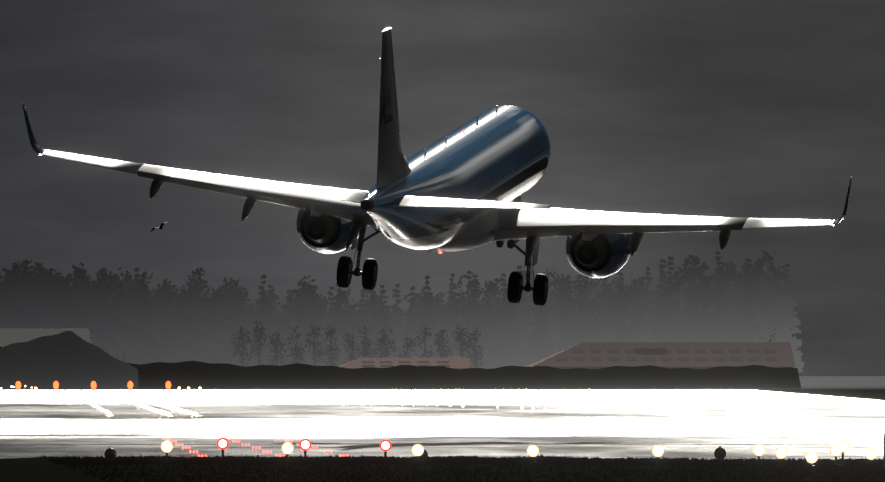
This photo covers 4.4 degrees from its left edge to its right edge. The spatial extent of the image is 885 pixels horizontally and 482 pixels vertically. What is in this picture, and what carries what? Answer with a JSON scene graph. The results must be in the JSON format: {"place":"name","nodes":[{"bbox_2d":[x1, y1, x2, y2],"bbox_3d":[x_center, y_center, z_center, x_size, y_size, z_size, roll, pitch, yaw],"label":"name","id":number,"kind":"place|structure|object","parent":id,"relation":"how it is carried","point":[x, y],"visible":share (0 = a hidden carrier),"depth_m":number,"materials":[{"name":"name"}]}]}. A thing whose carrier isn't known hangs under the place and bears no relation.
{"place":"outdoors","nodes":[
{"label":"outdoors","id":0,"kind":"place"},
{"bbox_2d":[150,222,166,231],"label":"bird","id":1,"kind":"object","parent":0,"point":[161,226],"visible":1,"depth_m":249.59},
{"bbox_2d":[22,27,851,305],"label":"airliner","id":2,"kind":"object","parent":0,"point":[461,187],"visible":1,"depth_m":401.75,"materials":[{"name":"paint"}]},
{"bbox_2d":[0,390,884,460],"bbox_3d":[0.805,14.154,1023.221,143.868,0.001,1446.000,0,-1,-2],"label":"runway pavement","id":3,"kind":"structure","parent":0,"point":[61,423],"depth_m":542.48,"materials":[{"name":"grey asphalt"}]},
{"bbox_2d":[90,403,200,415],"bbox_3d":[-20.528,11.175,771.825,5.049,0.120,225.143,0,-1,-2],"label":"runway markings","id":4,"kind":"object","parent":3,"relation":"on","point":[106,411],"visible":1,"depth_m":741.81,"materials":[{"name":"white paint"}]},
{"bbox_2d":[158,435,347,455],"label":"light reflections","id":5,"kind":"object","parent":3,"relation":"on","point":[245,444],"visible":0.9,"depth_m":361.78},
{"bbox_2d":[0,381,740,417],"bbox_3d":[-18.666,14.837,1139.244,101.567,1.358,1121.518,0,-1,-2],"label":"runway lights","id":6,"kind":"object","parent":3,"relation":"on","point":[93,385],"visible":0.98,"depth_m":1500.93,"materials":[{"name":"orange"}]},
{"bbox_2d":[0,376,884,399],"bbox_3d":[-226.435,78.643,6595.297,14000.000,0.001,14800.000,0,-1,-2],"label":"ground","id":7,"kind":"structure","parent":0,"point":[868,387],"depth_m":1773.32,"materials":[{"name":"grey plant"}]},
{"bbox_2d":[0,328,91,347],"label":"building","id":8,"kind":"structure","parent":7,"relation":"on","point":[8,336],"depth_m":1888.40,"materials":[{"name":"grey"}]},
{"bbox_2d":[0,331,137,388],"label":"mound","id":9,"kind":"object","parent":7,"relation":"on","point":[68,360],"visible":1,"depth_m":1846.97,"materials":[{"name":"black plant"}]},
{"bbox_2d":[231,321,483,367],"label":"poplar row","id":10,"kind":"object","parent":7,"relation":"on","point":[365,352],"visible":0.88,"depth_m":2009.59,"materials":[{"name":"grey plant"}]},
{"bbox_2d":[0,250,804,372],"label":"tree belt","id":11,"kind":"object","parent":7,"relation":"on","point":[140,325],"visible":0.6,"depth_m":2288.14,"materials":[{"name":"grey plant"}]},
{"bbox_2d":[339,358,470,368],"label":"building","id":12,"kind":"structure","parent":7,"relation":"on","point":[458,363],"depth_m":1967.90,"materials":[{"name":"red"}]},
{"bbox_2d":[0,458,884,481],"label":"verge grass","id":13,"kind":"structure","parent":7,"relation":"on","point":[28,470],"depth_m":267.25,"materials":[{"name":"plant"}]},
{"bbox_2d":[36,454,884,481],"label":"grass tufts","id":14,"kind":"object","parent":13,"relation":"on","point":[541,460],"visible":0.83,"depth_m":281.62,"materials":[{"name":"plant"}]},
{"bbox_2d":[104,421,884,467],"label":"runway lights","id":15,"kind":"object","parent":13,"relation":"on","point":[419,452],"visible":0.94,"depth_m":290.72,"materials":[{"name":"grey"}]},
{"bbox_2d":[128,361,800,388],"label":"dike","id":16,"kind":"structure","parent":7,"relation":"on","point":[186,374],"depth_m":1896.11,"materials":[{"name":"black plant"}]},
{"bbox_2d":[526,342,795,368],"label":"building","id":17,"kind":"structure","parent":7,"relation":"on","point":[600,355],"depth_m":2108.72,"materials":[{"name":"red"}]},
{"bbox_2d":[0,0,884,375],"label":"sky","id":18,"kind":"structure","parent":0,"point":[712,108],"materials":[{"name":"grey"}]}
]}

